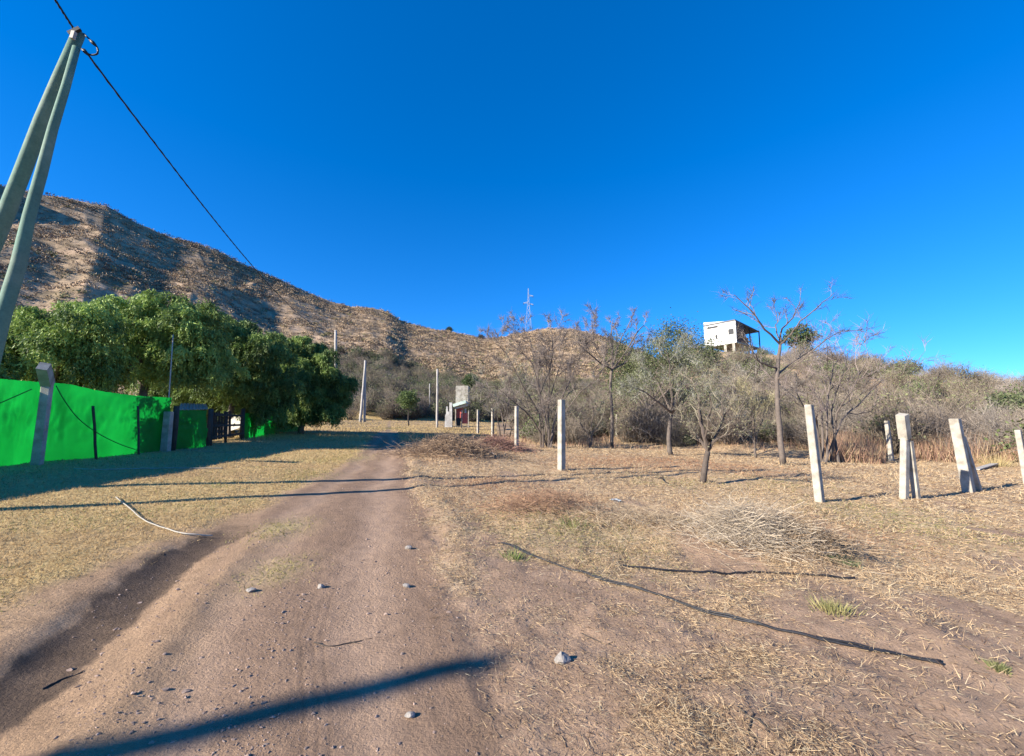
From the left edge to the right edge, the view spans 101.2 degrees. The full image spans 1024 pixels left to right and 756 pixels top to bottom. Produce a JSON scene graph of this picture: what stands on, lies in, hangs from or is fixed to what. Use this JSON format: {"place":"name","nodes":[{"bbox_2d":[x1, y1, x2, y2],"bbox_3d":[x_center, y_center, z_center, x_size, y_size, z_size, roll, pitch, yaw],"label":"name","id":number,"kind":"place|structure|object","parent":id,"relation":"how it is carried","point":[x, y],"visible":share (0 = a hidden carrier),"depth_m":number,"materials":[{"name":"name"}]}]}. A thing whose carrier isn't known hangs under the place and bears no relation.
{"place":"outdoors","nodes":[
{"label":"outdoors","id":0,"kind":"place"},
{"bbox_2d":[0,437,369,627],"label":"short dry grass","id":1,"kind":"structure","parent":0,"point":[107,542],"depth_m":7.42,"materials":[{"name":"plant"}]},
{"bbox_2d":[68,421,513,755],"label":"dirt road","id":2,"kind":"structure","parent":0,"point":[360,517],"depth_m":2.79,"materials":[{"name":"brown soil"}]},
{"bbox_2d":[246,587,256,592],"bbox_3d":[-2.298,1.867,3.700,0.079,0.048,0.069,-5,-8,36],"label":"stone","id":3,"kind":"object","parent":2,"relation":"on","point":[251,589],"visible":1,"depth_m":3.69,"materials":[{"name":"grey stone"}]},
{"bbox_2d":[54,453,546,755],"bbox_3d":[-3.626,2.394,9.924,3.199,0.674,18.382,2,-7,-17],"label":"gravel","id":4,"kind":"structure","parent":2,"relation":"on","point":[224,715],"depth_m":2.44,"materials":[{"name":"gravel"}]},
{"bbox_2d":[317,584,325,588],"bbox_3d":[-1.726,1.887,3.805,0.072,0.052,0.056,0,-7,0],"label":"stone","id":5,"kind":"object","parent":2,"relation":"on","point":[320,586],"visible":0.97,"depth_m":3.79,"materials":[{"name":"grey stone"}]},
{"bbox_2d":[314,637,377,646],"bbox_3d":[-1.121,1.837,2.922,0.489,0.030,0.088,2,-7,-15],"label":"stick","id":6,"kind":"object","parent":2,"relation":"on","point":[341,644],"visible":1,"depth_m":2.89,"materials":[{"name":"brown wood"}]},
{"bbox_2d":[403,583,409,587],"bbox_3d":[-0.973,1.915,3.880,0.073,0.040,0.053,0,-7,0],"label":"stone","id":7,"kind":"object","parent":2,"relation":"on","point":[406,585],"visible":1,"depth_m":3.86,"materials":[{"name":"grey stone"}]},
{"bbox_2d":[404,711,414,717],"bbox_3d":[-0.542,1.788,2.228,0.058,0.032,0.040,0,-7,0],"label":"stone","id":8,"kind":"object","parent":2,"relation":"on","point":[410,714],"visible":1,"depth_m":2.22,"materials":[{"name":"white stone"}]},
{"bbox_2d":[200,427,408,598],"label":"road grass","id":9,"kind":"structure","parent":0,"point":[295,520],"depth_m":5.68,"materials":[{"name":"plant"}]},
{"bbox_2d":[0,185,654,421],"bbox_3d":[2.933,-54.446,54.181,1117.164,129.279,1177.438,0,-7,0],"label":"hill","id":10,"kind":"structure","parent":0,"point":[84,243],"depth_m":176.20,"materials":[{"name":"brown soil"}]},
{"bbox_2d":[0,184,641,413],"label":"hillside vegetation","id":11,"kind":"object","parent":10,"relation":"on","point":[467,365],"visible":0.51,"depth_m":184.44,"materials":[{"name":"brown plant"}]},
{"bbox_2d":[329,344,606,421],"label":"hill foot scrub","id":12,"kind":"object","parent":10,"relation":"on","point":[386,383],"visible":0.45,"depth_m":78.81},
{"bbox_2d":[460,372,480,403],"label":"round bush","id":13,"kind":"object","parent":10,"relation":"on","point":[466,380],"visible":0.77,"depth_m":71.78,"materials":[{"name":"green plant"}]},
{"bbox_2d":[523,288,532,330],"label":"lattice pylon","id":14,"kind":"object","parent":10,"relation":"on","point":[529,304],"visible":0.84,"depth_m":361.58,"materials":[{"name":"metal"}]},
{"bbox_2d":[0,417,1023,755],"bbox_3d":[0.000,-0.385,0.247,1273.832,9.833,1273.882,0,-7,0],"label":"ground","id":15,"kind":"structure","parent":0,"point":[40,647],"depth_m":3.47,"materials":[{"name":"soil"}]},
{"bbox_2d":[0,379,40,466],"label":"shade cloth","id":16,"kind":"object","parent":15,"relation":"on","point":[18,415],"visible":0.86,"depth_m":10.45,"materials":[{"name":"green fabric"}]},
{"bbox_2d":[0,389,31,402],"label":"cord","id":17,"kind":"object","parent":16,"relation":"attached to","point":[15,396],"visible":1,"depth_m":10.27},
{"bbox_2d":[30,362,54,464],"bbox_3d":[-11.607,0.942,10.350,0.236,2.633,0.743,5,-8,-37],"label":"concrete post","id":18,"kind":"object","parent":15,"relation":"on","point":[45,375],"visible":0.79,"depth_m":10.47,"materials":[{"name":"grey concrete"}]},
{"bbox_2d":[56,386,135,449],"bbox_3d":[-11.775,1.198,12.071,0.392,1.810,1.955,-3,-7,22],"label":"cord","id":19,"kind":"object","parent":18,"relation":"hanging from","point":[85,424],"visible":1,"depth_m":11.59,"materials":[{"name":"black"}]},
{"bbox_2d":[0,26,98,363],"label":"utility pole","id":20,"kind":"object","parent":15,"relation":"on","point":[41,137],"visible":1,"depth_m":7.07,"materials":[{"name":"grey concrete"}]},
{"bbox_2d":[85,49,334,331],"bbox_3d":[-13.555,-5.400,27.109,0.042,4.276,41.264,2,-7,-17],"label":"overhead cable","id":21,"kind":"object","parent":20,"relation":"attached to","point":[109,83],"visible":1,"depth_m":10.22,"materials":[{"name":"black rubber"}]},
{"bbox_2d":[41,669,84,689],"bbox_3d":[-2.666,1.791,2.502,0.034,0.017,0.194,-3,-7,23],"label":"stick","id":22,"kind":"object","parent":15,"relation":"on","point":[50,684],"visible":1,"depth_m":2.49,"materials":[{"name":"brown wood"}]},
{"bbox_2d":[0,297,139,393],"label":"weeping tree","id":23,"kind":"object","parent":15,"relation":"on","point":[87,357],"visible":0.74,"depth_m":14.35,"materials":[{"name":"green plant"}]},
{"bbox_2d":[91,406,97,458],"bbox_3d":[-11.725,1.585,11.815,0.346,1.605,0.064,0,-7,0],"label":"fence stake","id":24,"kind":"object","parent":15,"relation":"on","point":[94,433],"visible":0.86,"depth_m":11.80,"materials":[{"name":"brown wood"}]},
{"bbox_2d":[44,383,171,460],"bbox_3d":[-12.069,1.383,12.959,0.397,2.142,3.733,-1,-7,5],"label":"shade cloth","id":25,"kind":"object","parent":15,"relation":"on","point":[70,435],"visible":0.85,"depth_m":12.33,"materials":[{"name":"green fabric"}]},
{"bbox_2d":[137,406,139,454],"bbox_3d":[-11.740,1.694,13.212,0.255,1.635,0.058,0,-7,0],"label":"fence stake","id":26,"kind":"object","parent":15,"relation":"on","point":[138,435],"visible":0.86,"depth_m":13.20,"materials":[{"name":"brown wood"}]},
{"bbox_2d":[73,467,221,469],"bbox_3d":[-8.764,2.195,10.183,3.008,0.098,0.248,2,-7,-19],"label":"pale pipe","id":27,"kind":"object","parent":15,"relation":"on","point":[141,468],"visible":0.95,"depth_m":10.15,"materials":[{"name":"plastic"}]},
{"bbox_2d":[64,288,251,395],"bbox_3d":[-15.756,-0.540,17.914,7.831,6.516,4.090,0,-7,0],"label":"weeping tree","id":28,"kind":"object","parent":15,"relation":"on","point":[201,359],"visible":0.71,"depth_m":17.36,"materials":[{"name":"green plant"}]},
{"bbox_2d":[116,497,212,535],"bbox_3d":[-5.242,1.956,6.006,3.490,0.181,0.286,-4,-8,32],"label":"pale pipe","id":29,"kind":"object","parent":15,"relation":"on","point":[161,526],"visible":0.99,"depth_m":5.38,"materials":[{"name":"plastic"}]},
{"bbox_2d":[160,412,173,451],"bbox_3d":[-11.877,1.898,14.477,0.240,1.477,0.204,1,-7,-6],"label":"concrete post","id":30,"kind":"object","parent":15,"relation":"on","point":[166,435],"visible":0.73,"depth_m":14.41,"materials":[{"name":"grey concrete"}]},
{"bbox_2d":[168,335,173,396],"bbox_3d":[-12.749,0.516,15.646,0.156,4.348,0.042,0,-7,0],"label":"metal mast","id":31,"kind":"object","parent":15,"relation":"on","point":[170,366],"visible":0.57,"depth_m":15.74,"materials":[{"name":"grey metal"}]},
{"bbox_2d":[171,406,179,450],"bbox_3d":[-11.964,1.825,14.889,0.239,1.665,0.216,0,-7,0],"label":"timber post","id":32,"kind":"object","parent":15,"relation":"on","point":[176,409],"visible":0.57,"depth_m":14.85,"materials":[{"name":"grey wood"}]},
{"bbox_2d":[124,380,227,427],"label":"weeping tree","id":33,"kind":"object","parent":15,"relation":"on","point":[155,393],"visible":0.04,"depth_m":25.04,"materials":[{"name":"green plant"}]},
{"bbox_2d":[176,410,207,449],"bbox_3d":[-11.979,1.939,15.781,0.173,1.500,1.437,0,-7,3],"label":"shade cloth","id":34,"kind":"object","parent":15,"relation":"on","point":[192,429],"visible":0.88,"depth_m":15.70,"materials":[{"name":"green fabric"}]},
{"bbox_2d":[206,409,244,445],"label":"wooden gate","id":35,"kind":"structure","parent":15,"relation":"on","point":[214,421],"depth_m":18.01,"materials":[{"name":"brown wood"}]},
{"bbox_2d":[180,403,207,409],"bbox_3d":[-12.918,1.168,17.102,0.914,0.412,3.107,5,-8,-36],"label":"roof sheet","id":36,"kind":"object","parent":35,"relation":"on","point":[188,406],"visible":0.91,"depth_m":16.93,"materials":[{"name":"metal"}]},
{"bbox_2d":[231,416,239,430],"bbox_3d":[-14.168,2.286,21.631,0.807,0.878,0.328,0,-7,0],"label":"board","id":37,"kind":"object","parent":35,"relation":"attached to","point":[234,420],"visible":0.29,"depth_m":21.62,"materials":[{"name":"plastic"}]},
{"bbox_2d":[170,304,306,437],"bbox_3d":[-14.873,-0.376,22.269,8.071,7.038,5.163,0,-7,0],"label":"weeping tree","id":38,"kind":"object","parent":15,"relation":"on","point":[263,389],"visible":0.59,"depth_m":21.65,"materials":[{"name":"green plant"}]},
{"bbox_2d":[244,413,297,438],"bbox_3d":[-14.551,2.970,25.787,0.491,1.383,10.243,1,-7,-12],"label":"shade cloth","id":39,"kind":"object","parent":15,"relation":"on","point":[251,432],"visible":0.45,"depth_m":23.37,"materials":[{"name":"green fabric"}]},
{"bbox_2d":[267,332,358,433],"bbox_3d":[-13.778,0.227,27.160,7.158,6.786,4.776,-2,-7,15],"label":"weeping tree","id":40,"kind":"object","parent":15,"relation":"on","point":[330,386],"visible":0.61,"depth_m":26.40,"materials":[{"name":"green plant"}]},
{"bbox_2d":[334,330,336,364],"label":"utility pole","id":41,"kind":"object","parent":15,"relation":"on","point":[335,340],"visible":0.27,"depth_m":46.68,"materials":[{"name":"grey concrete"}]},
{"bbox_2d":[359,360,365,421],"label":"utility pole","id":42,"kind":"object","parent":15,"relation":"on","point":[363,403],"visible":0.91,"depth_m":51.83,"materials":[{"name":"grey concrete"}]},
{"bbox_2d":[236,409,496,441],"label":"dry grass","id":43,"kind":"structure","parent":15,"relation":"on","point":[344,434],"depth_m":32.56,"materials":[{"name":"plant"}]},
{"bbox_2d":[395,389,420,425],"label":"round tree","id":44,"kind":"object","parent":15,"relation":"on","point":[408,400],"visible":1,"depth_m":45.65,"materials":[{"name":"green plant"}]},
{"bbox_2d":[436,369,437,427],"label":"utility pole","id":45,"kind":"object","parent":15,"relation":"on","point":[436,398],"visible":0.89,"depth_m":43.95,"materials":[{"name":"grey concrete"}]},
{"bbox_2d":[359,425,553,463],"bbox_3d":[-1.819,2.306,14.841,6.694,1.399,4.663,0,-7,0],"label":"brush pile","id":46,"kind":"object","parent":15,"relation":"on","point":[460,444],"visible":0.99,"depth_m":14.58,"materials":[{"name":"brown plant"}]},
{"bbox_2d":[445,386,469,427],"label":"ruined building","id":47,"kind":"structure","parent":15,"relation":"on","point":[461,417],"depth_m":41.66,"materials":[{"name":"concrete"}]},
{"bbox_2d":[456,418,460,425],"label":"doorway","id":48,"kind":"structure","parent":47,"relation":"in","point":[458,420],"depth_m":41.83,"materials":[{"name":"black"}]},
{"bbox_2d":[477,410,478,432],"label":"concrete post","id":49,"kind":"object","parent":15,"relation":"on","point":[477,421],"visible":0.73,"depth_m":35.74,"materials":[{"name":"grey concrete"}]},
{"bbox_2d":[491,408,493,435],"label":"concrete post","id":50,"kind":"object","parent":15,"relation":"on","point":[492,425],"visible":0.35,"depth_m":30.75,"materials":[{"name":"grey concrete"}]},
{"bbox_2d":[465,346,542,436],"bbox_3d":[-0.622,0.813,29.433,6.615,6.916,5.159,0,-7,0],"label":"bare shrub","id":51,"kind":"object","parent":15,"relation":"on","point":[479,393],"visible":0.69,"depth_m":29.63,"materials":[{"name":"brown plant"}]},
{"bbox_2d":[469,431,540,452],"bbox_3d":[-0.911,2.858,19.146,5.487,1.116,3.121,0,-7,0],"label":"brush pile","id":52,"kind":"object","parent":15,"relation":"on","point":[506,445],"visible":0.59,"depth_m":19.08,"materials":[{"name":"brown plant"}]},
{"bbox_2d":[514,406,518,450],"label":"concrete post","id":53,"kind":"object","parent":15,"relation":"on","point":[516,422],"visible":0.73,"depth_m":19.25,"materials":[{"name":"grey concrete"}]},
{"bbox_2d":[498,547,537,561],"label":"grass tuft","id":54,"kind":"object","parent":15,"relation":"on","point":[518,557],"visible":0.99,"depth_m":4.74,"materials":[{"name":"plant"}]},
{"bbox_2d":[450,477,634,525],"bbox_3d":[0.621,1.888,6.939,3.242,0.710,2.028,0,-7,0],"label":"brush pile","id":55,"kind":"object","parent":15,"relation":"on","point":[555,495],"visible":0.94,"depth_m":6.81,"materials":[{"name":"brown plant"}]},
{"bbox_2d":[471,302,620,447],"bbox_3d":[1.728,-0.434,23.109,7.960,8.506,6.331,0,-7,0],"label":"bare shrub","id":56,"kind":"object","parent":15,"relation":"on","point":[545,361],"visible":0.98,"depth_m":22.54,"materials":[{"name":"brown plant"}]},
{"bbox_2d":[557,400,565,470],"bbox_3d":[1.518,1.800,12.959,0.218,2.262,0.187,6,-9,-43],"label":"concrete post","id":57,"kind":"object","parent":15,"relation":"on","point":[561,463],"visible":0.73,"depth_m":12.89,"materials":[{"name":"grey concrete"}]},
{"bbox_2d":[554,651,570,664],"bbox_3d":[0.335,1.858,2.790,0.117,0.096,0.084,3,-7,-27],"label":"stone","id":58,"kind":"object","parent":15,"relation":"on","point":[562,658],"visible":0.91,"depth_m":2.77,"materials":[{"name":"grey stone"}]},
{"bbox_2d":[553,513,595,531],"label":"grass tuft","id":59,"kind":"object","parent":15,"relation":"on","point":[570,526],"visible":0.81,"depth_m":6.04,"materials":[{"name":"plant"}]},
{"bbox_2d":[568,377,624,447],"bbox_3d":[4.650,2.072,24.258,3.640,4.464,2.730,0,-7,0],"label":"bare shrub","id":60,"kind":"object","parent":15,"relation":"on","point":[594,431],"visible":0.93,"depth_m":23.85,"materials":[{"name":"brown plant"}]},
{"bbox_2d":[581,633,614,646],"bbox_3d":[0.642,1.919,3.093,0.275,0.019,0.076,-5,-8,37],"label":"stick","id":61,"kind":"object","parent":15,"relation":"on","point":[597,640],"visible":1,"depth_m":3.07,"materials":[{"name":"brown wood"}]},
{"bbox_2d":[568,306,654,447],"bbox_3d":[6.066,-0.348,25.411,6.670,8.995,3.439,2,-7,-17],"label":"bare tree","id":62,"kind":"object","parent":15,"relation":"on","point":[613,367],"visible":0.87,"depth_m":25.26,"materials":[{"name":"grey plant"}]},
{"bbox_2d":[500,489,748,543],"bbox_3d":[1.661,1.929,6.381,3.688,0.648,1.969,0,-7,0],"label":"brush pile","id":63,"kind":"object","parent":15,"relation":"on","point":[647,512],"visible":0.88,"depth_m":6.26,"materials":[{"name":"brown plant"}]},
{"bbox_2d":[606,323,735,454],"bbox_3d":[7.714,0.428,20.645,6.879,6.653,5.291,0,-7,0],"label":"thorn tree","id":64,"kind":"object","parent":15,"relation":"on","point":[640,361],"visible":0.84,"depth_m":20.26,"materials":[{"name":"grey plant"}]},
{"bbox_2d":[666,677,711,682],"bbox_3d":[1.117,1.859,2.588,0.339,0.017,0.078,0,-7,0],"label":"stick","id":65,"kind":"object","parent":15,"relation":"on","point":[692,679],"visible":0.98,"depth_m":2.59,"materials":[{"name":"brown wood"}]},
{"bbox_2d":[505,373,880,446],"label":"undergrowth","id":66,"kind":"object","parent":15,"relation":"on","point":[573,431],"visible":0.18,"depth_m":29.53,"materials":[{"name":"brown plant"}]},
{"bbox_2d":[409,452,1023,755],"bbox_3d":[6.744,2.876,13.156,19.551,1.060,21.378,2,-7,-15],"label":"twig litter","id":67,"kind":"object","parent":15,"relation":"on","point":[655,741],"visible":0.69,"depth_m":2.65,"materials":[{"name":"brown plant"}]},
{"bbox_2d":[670,358,765,482],"bbox_3d":[5.718,0.993,11.784,2.147,3.745,3.573,-6,-9,41],"label":"thorn tree","id":68,"kind":"object","parent":15,"relation":"on","point":[705,463],"visible":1,"depth_m":11.24,"materials":[{"name":"grey plant"}]},
{"bbox_2d":[498,542,943,664],"bbox_3d":[1.331,1.977,3.954,3.885,0.227,0.285,-5,-8,36],"label":"black pipe","id":69,"kind":"object","parent":15,"relation":"on","point":[831,640],"visible":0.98,"depth_m":3.38,"materials":[{"name":"black plastic"}]},
{"bbox_2d":[620,564,854,578],"bbox_3d":[2.421,2.095,4.579,2.463,0.107,0.127,0,-7,2],"label":"black pipe","id":70,"kind":"object","parent":15,"relation":"on","point":[732,572],"visible":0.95,"depth_m":4.56,"materials":[{"name":"black plastic"}]},
{"bbox_2d":[490,422,1018,463],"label":"tall dry grass","id":71,"kind":"structure","parent":15,"relation":"on","point":[850,449],"depth_m":20.53,"materials":[{"name":"plant"}]},
{"bbox_2d":[724,374,786,457],"bbox_3d":[11.999,1.735,20.943,3.075,4.424,2.728,-5,-8,35],"label":"bare shrub","id":72,"kind":"object","parent":15,"relation":"on","point":[763,424],"visible":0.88,"depth_m":20.84,"materials":[{"name":"brown plant"}]},
{"bbox_2d":[748,713,772,755],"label":"stick","id":73,"kind":"object","parent":15,"relation":"on","point":[751,719],"visible":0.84,"depth_m":2.12,"materials":[{"name":"brown wood"}]},
{"bbox_2d":[633,486,894,574],"bbox_3d":[3.125,1.872,5.623,2.862,0.889,2.119,0,-7,0],"label":"brush pile","id":74,"kind":"object","parent":15,"relation":"on","point":[735,511],"visible":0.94,"depth_m":5.37,"materials":[{"name":"beige plant"}]},
{"bbox_2d":[739,707,804,751],"bbox_3d":[1.329,1.809,2.167,0.056,0.036,0.325,5,-8,-35],"label":"stick","id":75,"kind":"object","parent":15,"relation":"on","point":[742,710],"visible":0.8,"depth_m":2.18,"materials":[{"name":"brown wood"}]},
{"bbox_2d":[717,278,885,464],"bbox_3d":[11.346,-0.408,17.399,6.059,7.941,5.075,0,-7,0],"label":"bare tree","id":76,"kind":"object","parent":15,"relation":"on","point":[780,442],"visible":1,"depth_m":17.39,"materials":[{"name":"grey plant"}]},
{"bbox_2d":[804,404,824,502],"bbox_3d":[6.498,1.664,9.024,0.220,2.183,0.177,5,-8,-34],"label":"concrete post","id":77,"kind":"object","parent":15,"relation":"on","point":[817,479],"visible":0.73,"depth_m":8.98,"materials":[{"name":"grey concrete"}]},
{"bbox_2d":[730,500,901,571],"bbox_3d":[3.652,1.938,5.469,1.865,0.822,1.575,0,-7,0],"label":"brush pile","id":78,"kind":"object","parent":15,"relation":"on","point":[840,548],"visible":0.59,"depth_m":5.20,"materials":[{"name":"brown plant"}]},
{"bbox_2d":[805,588,865,619],"bbox_3d":[2.763,1.951,3.614,0.459,0.103,0.520,-6,-9,43],"label":"grass tuft","id":79,"kind":"object","parent":15,"relation":"on","point":[823,606],"visible":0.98,"depth_m":3.59,"materials":[{"name":"plant"}]},
{"bbox_2d":[820,550,864,568],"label":"grass tuft","id":80,"kind":"object","parent":15,"relation":"on","point":[838,561],"visible":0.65,"depth_m":5.02,"materials":[{"name":"plant"}]},
{"bbox_2d":[755,310,949,462],"bbox_3d":[15.507,0.070,20.044,9.928,7.775,5.925,3,-7,-21],"label":"bare shrub","id":81,"kind":"object","parent":15,"relation":"on","point":[834,440],"visible":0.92,"depth_m":19.52,"materials":[{"name":"plant"}]},
{"bbox_2d":[884,421,893,460],"bbox_3d":[18.448,3.122,20.561,0.226,2.054,0.182,4,-8,-28],"label":"concrete post","id":82,"kind":"object","parent":15,"relation":"on","point":[889,441],"visible":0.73,"depth_m":20.51,"materials":[{"name":"grey concrete"}]},
{"bbox_2d":[895,413,920,499],"bbox_3d":[9.252,1.865,9.779,0.613,2.105,0.312,2,-7,-17],"label":"concrete post","id":83,"kind":"object","parent":15,"relation":"on","point":[907,467],"visible":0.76,"depth_m":9.77,"materials":[{"name":"grey concrete"}]},
{"bbox_2d":[948,419,981,492],"bbox_3d":[12.344,2.146,11.424,0.953,2.068,0.277,4,-8,-28],"label":"concrete post","id":84,"kind":"object","parent":15,"relation":"on","point":[968,477],"visible":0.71,"depth_m":11.25,"materials":[{"name":"grey concrete"}]},
{"bbox_2d":[976,463,998,469],"bbox_3d":[20.291,3.783,18.009,2.285,0.184,0.220,4,-8,-28],"label":"plank","id":85,"kind":"object","parent":15,"relation":"on","point":[985,466],"visible":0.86,"depth_m":17.93,"materials":[{"name":"grey wood"}]},
{"bbox_2d":[971,655,1014,676],"bbox_3d":[3.268,1.945,2.839,0.194,0.056,0.203,0,-7,0],"label":"grass tuft","id":86,"kind":"object","parent":15,"relation":"on","point":[998,667],"visible":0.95,"depth_m":2.83,"materials":[{"name":"plant"}]},
{"bbox_2d":[975,452,1019,468],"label":"grass tuft","id":87,"kind":"object","parent":15,"relation":"on","point":[998,461],"visible":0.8,"depth_m":18.58,"materials":[{"name":"plant"}]},
{"bbox_2d":[1014,430,1023,483],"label":"concrete post","id":88,"kind":"object","parent":15,"relation":"on","point":[1019,441],"visible":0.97,"depth_m":13.54,"materials":[{"name":"grey concrete"}]},
{"bbox_2d":[0,0,1023,381],"label":"sky","id":89,"kind":"structure","parent":0,"point":[434,164],"materials":[{"name":"blue"}]},
{"bbox_2d":[582,351,1018,462],"bbox_3d":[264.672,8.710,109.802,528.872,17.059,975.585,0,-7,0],"label":"knoll","id":90,"kind":"structure","parent":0,"point":[758,445],"depth_m":41.62,"materials":[{"name":"brown plant"}]},
{"bbox_2d":[591,307,727,409],"bbox_3d":[10.319,-0.306,30.198,9.905,9.074,4.495,-3,-7,23],"label":"evergreen tree","id":91,"kind":"object","parent":90,"relation":"on","point":[655,366],"visible":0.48,"depth_m":29.86,"materials":[{"name":"green plant"}]},
{"bbox_2d":[681,346,770,423],"bbox_3d":[14.096,0.769,27.245,5.635,6.329,4.532,4,-8,-30],"label":"bare shrub","id":92,"kind":"object","parent":90,"relation":"on","point":[728,380],"visible":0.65,"depth_m":27.70,"materials":[{"name":"brown plant"}]},
{"bbox_2d":[703,319,760,352],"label":"hill house","id":93,"kind":"structure","parent":90,"relation":"on","point":[726,331],"depth_m":72.46,"materials":[{"name":"concrete"}]},
{"bbox_2d":[503,341,1023,459],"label":"scrub","id":94,"kind":"object","parent":90,"relation":"on","point":[967,394],"visible":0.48,"depth_m":29.93,"materials":[{"name":"brown plant"}]},
{"bbox_2d":[782,323,822,348],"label":"round tree","id":95,"kind":"object","parent":90,"relation":"on","point":[796,332],"visible":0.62,"depth_m":74.53,"materials":[{"name":"green plant"}]},
{"bbox_2d":[978,390,1023,416],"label":"round bush","id":96,"kind":"object","parent":90,"relation":"on","point":[1011,399],"visible":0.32,"depth_m":27.78,"materials":[{"name":"green plant"}]},
{"bbox_3d":[-2.410,-3.002,-4.279,0.301,8.831,0.292,0,-7,0],"label":"utility pole","id":97,"kind":"object","parent":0,"visible":0},
{"bbox_2d":[54,0,73,27],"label":"overhead cable","id":98,"kind":"object","parent":97,"relation":"attached to","point":[63,12],"visible":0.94,"depth_m":7.08,"materials":[{"name":"black rubber"}]}
]}

